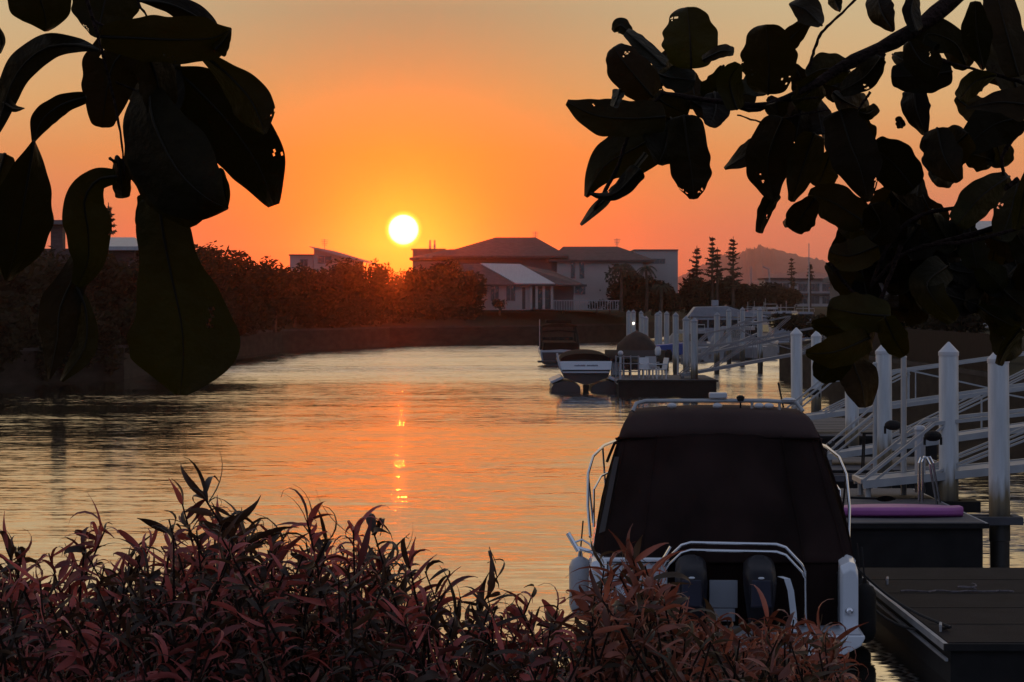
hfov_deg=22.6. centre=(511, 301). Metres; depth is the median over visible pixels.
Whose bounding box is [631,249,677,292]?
house
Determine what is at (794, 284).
norfolk pine
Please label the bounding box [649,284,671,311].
palm tree
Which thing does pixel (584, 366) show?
ski boat
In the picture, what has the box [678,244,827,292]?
hills
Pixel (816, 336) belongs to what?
mooring pile
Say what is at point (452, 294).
bank shrub
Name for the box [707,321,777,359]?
boat
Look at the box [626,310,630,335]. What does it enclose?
mooring pile
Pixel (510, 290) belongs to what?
window
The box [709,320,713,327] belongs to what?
window
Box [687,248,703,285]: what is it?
norfolk pine
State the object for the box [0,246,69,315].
broadleaf tree
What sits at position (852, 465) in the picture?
pontoon
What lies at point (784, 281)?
house
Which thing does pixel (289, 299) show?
broadleaf tree
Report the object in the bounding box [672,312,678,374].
mooring pile
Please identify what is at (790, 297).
broadleaf tree
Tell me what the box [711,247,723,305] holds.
norfolk pine
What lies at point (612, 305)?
garden bush
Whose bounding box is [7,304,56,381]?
wall shrub
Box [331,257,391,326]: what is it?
broadleaf tree
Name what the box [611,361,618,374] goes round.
dock box
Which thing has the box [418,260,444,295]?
broadleaf tree
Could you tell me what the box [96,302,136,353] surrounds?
wall shrub
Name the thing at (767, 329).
boat
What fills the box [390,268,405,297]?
broadleaf tree
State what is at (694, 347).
mooring pile
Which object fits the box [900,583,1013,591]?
loose rope
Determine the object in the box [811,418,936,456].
pontoon
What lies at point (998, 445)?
mooring pile
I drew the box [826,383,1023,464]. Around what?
gangway
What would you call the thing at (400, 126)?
sky
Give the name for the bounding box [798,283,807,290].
window
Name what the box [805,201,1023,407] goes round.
overhanging branch
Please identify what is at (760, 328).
mooring pile
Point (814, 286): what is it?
window
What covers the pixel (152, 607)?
red shrub
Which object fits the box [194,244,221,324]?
broadleaf tree
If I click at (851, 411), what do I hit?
mooring pile
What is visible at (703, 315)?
motor cruiser
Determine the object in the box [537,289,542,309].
window
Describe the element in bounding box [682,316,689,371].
mooring pile
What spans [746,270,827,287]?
hills
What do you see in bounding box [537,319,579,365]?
wake boat
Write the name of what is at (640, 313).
mooring pile
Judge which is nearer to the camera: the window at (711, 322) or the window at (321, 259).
the window at (711, 322)
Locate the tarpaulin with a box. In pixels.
[656,343,682,354]
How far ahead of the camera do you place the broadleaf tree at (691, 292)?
273.92 m
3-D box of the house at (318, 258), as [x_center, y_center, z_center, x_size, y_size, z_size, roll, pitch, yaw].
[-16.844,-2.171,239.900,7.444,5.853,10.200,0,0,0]
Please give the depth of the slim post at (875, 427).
50.97 m
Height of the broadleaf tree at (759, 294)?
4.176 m
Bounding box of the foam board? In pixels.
[844,504,962,516]
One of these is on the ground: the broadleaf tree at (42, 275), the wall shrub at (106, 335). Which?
the broadleaf tree at (42, 275)
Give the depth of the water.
66.21 m
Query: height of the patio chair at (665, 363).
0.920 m
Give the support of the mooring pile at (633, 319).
in the water
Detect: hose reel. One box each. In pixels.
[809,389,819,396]
[884,420,900,433]
[923,431,941,444]
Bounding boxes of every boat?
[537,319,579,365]
[556,349,611,384]
[662,315,723,360]
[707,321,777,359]
[737,307,778,346]
[752,298,778,311]
[754,308,775,318]
[768,312,794,353]
[773,307,797,316]
[796,308,814,322]
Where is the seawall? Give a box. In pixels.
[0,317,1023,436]
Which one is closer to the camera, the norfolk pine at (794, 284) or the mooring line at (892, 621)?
the mooring line at (892, 621)
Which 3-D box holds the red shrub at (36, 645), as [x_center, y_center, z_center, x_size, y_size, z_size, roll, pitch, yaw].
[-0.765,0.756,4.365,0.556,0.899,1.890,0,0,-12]
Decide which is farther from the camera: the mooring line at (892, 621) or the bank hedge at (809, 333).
the bank hedge at (809, 333)
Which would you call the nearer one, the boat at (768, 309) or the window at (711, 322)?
the window at (711, 322)
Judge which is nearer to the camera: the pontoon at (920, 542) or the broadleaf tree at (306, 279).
the pontoon at (920, 542)
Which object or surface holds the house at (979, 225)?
on the ground
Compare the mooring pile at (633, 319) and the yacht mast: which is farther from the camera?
the yacht mast
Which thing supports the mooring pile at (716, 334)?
in the water
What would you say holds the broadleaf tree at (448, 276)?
on the ground
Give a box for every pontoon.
[610,375,718,393]
[625,362,662,368]
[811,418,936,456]
[830,457,938,495]
[840,488,1023,567]
[858,568,1023,681]
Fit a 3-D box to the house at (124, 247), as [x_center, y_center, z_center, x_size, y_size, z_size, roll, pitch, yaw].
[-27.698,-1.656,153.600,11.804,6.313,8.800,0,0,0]
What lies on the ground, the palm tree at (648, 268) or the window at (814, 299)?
the palm tree at (648, 268)
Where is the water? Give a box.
[0,335,1023,681]
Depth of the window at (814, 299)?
429.95 m
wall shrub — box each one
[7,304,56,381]
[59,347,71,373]
[85,305,126,376]
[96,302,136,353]
[208,301,238,327]
[237,317,258,334]
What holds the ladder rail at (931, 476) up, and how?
attached to the pontoon at (920, 542)
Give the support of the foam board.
on the pontoon at (920, 542)
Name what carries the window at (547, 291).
in the house at (519, 287)
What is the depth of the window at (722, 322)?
225.25 m
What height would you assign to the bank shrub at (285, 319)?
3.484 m
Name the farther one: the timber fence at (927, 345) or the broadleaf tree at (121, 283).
the broadleaf tree at (121, 283)
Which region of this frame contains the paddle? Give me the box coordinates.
[850,496,895,501]
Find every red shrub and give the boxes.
[0,494,179,681]
[51,449,295,681]
[149,487,432,681]
[301,490,535,681]
[434,547,664,681]
[560,524,767,681]
[700,584,868,681]
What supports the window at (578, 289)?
in the house at (588, 266)
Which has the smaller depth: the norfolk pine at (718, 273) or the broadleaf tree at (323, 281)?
the broadleaf tree at (323, 281)
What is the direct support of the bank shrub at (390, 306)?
on the ground
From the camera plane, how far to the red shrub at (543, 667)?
3.73 m
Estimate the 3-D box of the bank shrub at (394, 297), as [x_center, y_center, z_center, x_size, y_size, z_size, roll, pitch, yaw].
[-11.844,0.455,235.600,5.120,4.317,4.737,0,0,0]
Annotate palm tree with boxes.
[605,263,638,311]
[635,266,656,311]
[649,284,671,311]
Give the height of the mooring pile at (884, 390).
4.674 m
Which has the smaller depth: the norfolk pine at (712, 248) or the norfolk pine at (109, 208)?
the norfolk pine at (109, 208)
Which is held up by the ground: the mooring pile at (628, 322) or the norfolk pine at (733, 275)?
the norfolk pine at (733, 275)
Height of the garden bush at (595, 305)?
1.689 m
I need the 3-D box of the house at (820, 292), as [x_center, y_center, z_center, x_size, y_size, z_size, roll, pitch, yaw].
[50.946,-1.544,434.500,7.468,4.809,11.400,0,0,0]
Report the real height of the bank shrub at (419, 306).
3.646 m
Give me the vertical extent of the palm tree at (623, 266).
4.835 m
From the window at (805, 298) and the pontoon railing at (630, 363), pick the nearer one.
the pontoon railing at (630, 363)
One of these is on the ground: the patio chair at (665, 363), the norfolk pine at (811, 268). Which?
the norfolk pine at (811, 268)
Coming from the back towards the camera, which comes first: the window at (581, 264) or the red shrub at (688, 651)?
the window at (581, 264)
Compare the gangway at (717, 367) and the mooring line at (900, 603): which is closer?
the mooring line at (900, 603)
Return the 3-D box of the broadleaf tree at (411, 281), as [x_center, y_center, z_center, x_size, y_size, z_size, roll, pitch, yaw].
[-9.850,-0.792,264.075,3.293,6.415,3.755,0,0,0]
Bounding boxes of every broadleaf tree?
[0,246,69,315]
[18,254,110,301]
[55,250,138,313]
[115,251,138,272]
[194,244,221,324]
[196,240,240,317]
[222,249,262,335]
[240,257,288,333]
[254,256,300,332]
[286,262,323,327]
[296,268,344,327]
[318,259,364,326]
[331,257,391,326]
[365,258,396,288]
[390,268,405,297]
[401,263,428,299]
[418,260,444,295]
[422,258,464,293]
[449,270,488,316]
[604,264,645,313]
[633,275,673,315]
[653,289,683,315]
[677,273,705,315]
[699,277,727,306]
[715,276,751,308]
[745,282,782,310]
[770,283,802,310]
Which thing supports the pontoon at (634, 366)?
on the water
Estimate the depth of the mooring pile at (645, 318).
170.07 m
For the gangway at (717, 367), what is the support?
on the pontoon at (678, 384)
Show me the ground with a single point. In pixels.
(519, 317)
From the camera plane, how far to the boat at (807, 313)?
281.99 m
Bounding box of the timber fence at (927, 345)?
[870,327,992,370]
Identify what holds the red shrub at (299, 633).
on the ground
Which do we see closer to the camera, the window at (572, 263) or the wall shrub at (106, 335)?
the wall shrub at (106, 335)
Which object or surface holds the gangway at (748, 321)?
on the water
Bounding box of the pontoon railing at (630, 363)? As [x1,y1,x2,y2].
[615,355,639,379]
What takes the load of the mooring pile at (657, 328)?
in the water
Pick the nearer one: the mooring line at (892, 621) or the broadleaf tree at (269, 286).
the mooring line at (892, 621)
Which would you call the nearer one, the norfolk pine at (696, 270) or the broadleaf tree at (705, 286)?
the norfolk pine at (696, 270)
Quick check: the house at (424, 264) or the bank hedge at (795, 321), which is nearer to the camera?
the bank hedge at (795, 321)
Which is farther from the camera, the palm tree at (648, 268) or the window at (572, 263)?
the window at (572, 263)
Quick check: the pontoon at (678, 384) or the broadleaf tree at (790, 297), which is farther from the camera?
the broadleaf tree at (790, 297)
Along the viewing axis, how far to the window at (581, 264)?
261.99 m
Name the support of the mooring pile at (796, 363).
in the water
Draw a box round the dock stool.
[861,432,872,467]
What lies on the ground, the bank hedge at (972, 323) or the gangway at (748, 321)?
the bank hedge at (972, 323)
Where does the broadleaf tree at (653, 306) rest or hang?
on the ground
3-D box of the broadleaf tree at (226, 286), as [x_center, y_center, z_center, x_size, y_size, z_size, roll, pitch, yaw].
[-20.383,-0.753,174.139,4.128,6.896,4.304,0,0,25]
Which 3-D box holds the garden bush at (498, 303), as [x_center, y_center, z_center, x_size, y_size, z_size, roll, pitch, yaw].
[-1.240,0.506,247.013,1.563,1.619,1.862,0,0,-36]
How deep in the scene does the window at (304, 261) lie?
236.00 m
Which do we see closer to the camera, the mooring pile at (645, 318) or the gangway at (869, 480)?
the gangway at (869, 480)
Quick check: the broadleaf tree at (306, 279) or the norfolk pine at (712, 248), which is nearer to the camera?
the broadleaf tree at (306, 279)
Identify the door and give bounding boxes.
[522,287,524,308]
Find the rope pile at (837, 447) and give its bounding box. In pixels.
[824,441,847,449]
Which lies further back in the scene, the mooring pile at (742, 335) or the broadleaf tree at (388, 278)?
the broadleaf tree at (388, 278)
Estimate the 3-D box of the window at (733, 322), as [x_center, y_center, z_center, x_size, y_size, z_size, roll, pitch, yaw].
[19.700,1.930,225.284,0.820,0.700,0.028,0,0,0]
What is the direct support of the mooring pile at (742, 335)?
in the water
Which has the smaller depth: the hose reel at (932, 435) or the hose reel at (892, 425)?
the hose reel at (932, 435)
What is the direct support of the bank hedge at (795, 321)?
on the ground
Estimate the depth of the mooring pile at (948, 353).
41.97 m
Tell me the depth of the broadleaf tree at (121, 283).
143.46 m
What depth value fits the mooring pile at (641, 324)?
173.78 m
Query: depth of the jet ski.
116.60 m
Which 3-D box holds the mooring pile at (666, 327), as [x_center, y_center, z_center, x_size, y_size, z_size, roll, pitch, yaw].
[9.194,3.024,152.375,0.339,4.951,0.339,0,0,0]
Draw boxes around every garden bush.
[491,299,506,314]
[588,299,605,314]
[601,301,617,314]
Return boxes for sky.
[0,0,1023,280]
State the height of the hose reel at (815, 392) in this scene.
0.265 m
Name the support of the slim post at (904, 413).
on the pontoon at (920, 542)
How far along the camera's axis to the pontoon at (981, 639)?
29.25 m
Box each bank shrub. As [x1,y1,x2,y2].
[268,312,290,327]
[365,285,394,322]
[372,285,409,322]
[394,291,436,321]
[410,291,456,319]
[431,283,482,316]
[435,296,476,319]
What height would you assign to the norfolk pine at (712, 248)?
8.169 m
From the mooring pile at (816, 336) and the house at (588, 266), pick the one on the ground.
the house at (588, 266)
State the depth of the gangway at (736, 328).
133.98 m
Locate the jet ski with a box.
[605,330,665,375]
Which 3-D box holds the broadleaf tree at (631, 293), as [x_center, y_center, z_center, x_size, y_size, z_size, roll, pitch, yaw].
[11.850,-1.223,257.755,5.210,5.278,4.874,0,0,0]
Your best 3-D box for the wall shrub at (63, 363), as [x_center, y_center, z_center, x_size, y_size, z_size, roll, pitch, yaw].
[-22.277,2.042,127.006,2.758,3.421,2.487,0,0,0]
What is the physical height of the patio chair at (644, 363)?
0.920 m
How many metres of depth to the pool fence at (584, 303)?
247.00 m
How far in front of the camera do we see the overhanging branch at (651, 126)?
3.47 m
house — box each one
[38,220,138,279]
[289,246,373,274]
[409,237,654,309]
[411,249,446,275]
[462,263,586,309]
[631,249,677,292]
[758,278,792,305]
[793,278,829,305]
[823,221,991,326]
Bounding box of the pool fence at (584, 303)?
[553,300,619,309]
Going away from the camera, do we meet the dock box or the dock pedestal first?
the dock pedestal
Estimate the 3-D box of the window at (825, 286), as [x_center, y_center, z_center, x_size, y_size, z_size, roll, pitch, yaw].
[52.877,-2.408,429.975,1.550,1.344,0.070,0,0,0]
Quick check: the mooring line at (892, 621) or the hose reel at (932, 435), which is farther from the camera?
the hose reel at (932, 435)
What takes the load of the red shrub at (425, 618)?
on the ground
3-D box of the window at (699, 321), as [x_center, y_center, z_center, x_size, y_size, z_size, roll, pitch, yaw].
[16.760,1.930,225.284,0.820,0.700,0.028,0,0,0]
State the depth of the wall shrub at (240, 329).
184.43 m
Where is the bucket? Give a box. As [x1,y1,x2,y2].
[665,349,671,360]
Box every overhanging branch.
[0,0,285,395]
[566,0,1023,335]
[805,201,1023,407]
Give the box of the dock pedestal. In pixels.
[618,351,622,378]
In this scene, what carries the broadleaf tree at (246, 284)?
on the ground
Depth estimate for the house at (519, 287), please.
250.71 m
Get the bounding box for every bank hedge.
[767,312,812,341]
[804,313,826,341]
[923,314,989,332]
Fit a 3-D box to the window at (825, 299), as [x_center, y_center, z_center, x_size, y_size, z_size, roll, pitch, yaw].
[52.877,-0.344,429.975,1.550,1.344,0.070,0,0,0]
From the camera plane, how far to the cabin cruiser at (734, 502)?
29.46 m
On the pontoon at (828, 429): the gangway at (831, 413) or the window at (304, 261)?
the gangway at (831, 413)
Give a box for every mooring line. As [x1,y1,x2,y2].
[857,567,951,627]
[876,609,950,630]
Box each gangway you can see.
[679,315,790,364]
[679,327,825,378]
[709,316,756,358]
[786,351,1023,419]
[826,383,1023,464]
[852,408,1023,496]
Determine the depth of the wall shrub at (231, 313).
168.92 m
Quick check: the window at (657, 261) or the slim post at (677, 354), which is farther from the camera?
the window at (657, 261)
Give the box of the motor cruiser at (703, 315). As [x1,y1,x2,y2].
[686,300,807,341]
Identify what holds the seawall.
on the ground
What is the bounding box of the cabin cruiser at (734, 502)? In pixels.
[566,382,875,656]
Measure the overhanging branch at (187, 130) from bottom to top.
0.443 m
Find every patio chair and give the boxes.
[639,357,652,378]
[645,356,659,376]
[652,358,668,378]
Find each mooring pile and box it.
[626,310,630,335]
[631,310,635,332]
[639,311,642,331]
[640,315,643,333]
[643,316,648,335]
[655,312,659,344]
[658,311,661,343]
[664,311,669,368]
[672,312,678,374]
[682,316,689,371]
[690,317,697,378]
[714,312,719,371]
[726,308,731,363]
[740,307,744,365]
[757,307,762,371]
[790,327,802,408]
[811,331,821,412]
[845,392,858,456]
[875,345,892,487]
[938,342,958,500]
[987,353,1009,564]
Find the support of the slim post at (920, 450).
on the pontoon at (920, 542)
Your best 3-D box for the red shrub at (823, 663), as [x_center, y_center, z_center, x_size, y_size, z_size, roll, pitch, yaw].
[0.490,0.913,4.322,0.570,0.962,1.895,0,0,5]
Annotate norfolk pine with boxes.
[107,202,116,234]
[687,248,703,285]
[703,236,722,305]
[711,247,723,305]
[722,238,742,306]
[787,258,797,287]
[806,264,814,309]
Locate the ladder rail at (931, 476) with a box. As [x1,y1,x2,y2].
[918,456,940,503]
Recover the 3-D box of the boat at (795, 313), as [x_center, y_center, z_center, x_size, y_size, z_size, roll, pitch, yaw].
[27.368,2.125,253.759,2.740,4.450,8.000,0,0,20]
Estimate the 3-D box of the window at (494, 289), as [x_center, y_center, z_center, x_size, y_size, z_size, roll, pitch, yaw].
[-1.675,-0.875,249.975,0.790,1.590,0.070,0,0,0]
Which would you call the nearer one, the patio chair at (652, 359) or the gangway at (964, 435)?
the gangway at (964, 435)
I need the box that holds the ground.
[258,306,1023,376]
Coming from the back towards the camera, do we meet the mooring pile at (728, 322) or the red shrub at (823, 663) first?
the mooring pile at (728, 322)
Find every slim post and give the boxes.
[677,334,678,374]
[872,362,877,487]
[901,356,906,494]
[914,425,925,492]
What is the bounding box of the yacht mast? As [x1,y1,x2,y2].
[808,252,809,311]
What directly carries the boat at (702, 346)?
on the water
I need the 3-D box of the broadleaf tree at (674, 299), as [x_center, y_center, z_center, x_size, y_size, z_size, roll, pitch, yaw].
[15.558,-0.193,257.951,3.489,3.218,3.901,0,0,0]
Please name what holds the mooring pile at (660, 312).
in the water
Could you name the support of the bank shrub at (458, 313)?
on the ground
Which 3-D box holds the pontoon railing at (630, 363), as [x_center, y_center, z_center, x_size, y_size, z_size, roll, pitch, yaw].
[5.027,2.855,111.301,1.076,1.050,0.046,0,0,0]
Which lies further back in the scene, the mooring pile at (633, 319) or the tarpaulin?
the mooring pile at (633, 319)
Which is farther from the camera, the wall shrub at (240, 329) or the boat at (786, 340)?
the boat at (786, 340)
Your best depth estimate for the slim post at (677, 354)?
130.96 m
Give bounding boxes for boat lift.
[549,353,615,391]
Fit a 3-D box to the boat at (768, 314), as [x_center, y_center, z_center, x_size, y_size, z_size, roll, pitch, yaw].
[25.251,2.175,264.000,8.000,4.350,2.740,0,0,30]
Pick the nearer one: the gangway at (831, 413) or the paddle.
the paddle
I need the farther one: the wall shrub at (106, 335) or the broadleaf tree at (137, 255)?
the broadleaf tree at (137, 255)
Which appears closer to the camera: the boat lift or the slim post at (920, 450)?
the slim post at (920, 450)
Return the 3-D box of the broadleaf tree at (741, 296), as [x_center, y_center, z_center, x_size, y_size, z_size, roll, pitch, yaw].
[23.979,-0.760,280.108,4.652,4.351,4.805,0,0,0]
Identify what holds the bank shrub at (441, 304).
on the ground
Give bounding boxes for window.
[300,259,307,266]
[318,256,331,263]
[491,286,498,300]
[506,286,514,300]
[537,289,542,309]
[544,289,551,309]
[571,262,574,277]
[575,286,584,293]
[579,262,583,277]
[649,259,664,263]
[698,320,706,327]
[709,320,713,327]
[720,320,725,326]
[731,320,739,325]
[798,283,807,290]
[799,296,807,303]
[811,283,819,290]
[811,296,819,303]
[822,283,829,290]
[822,296,829,303]
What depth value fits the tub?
114.88 m
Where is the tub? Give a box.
[655,347,660,354]

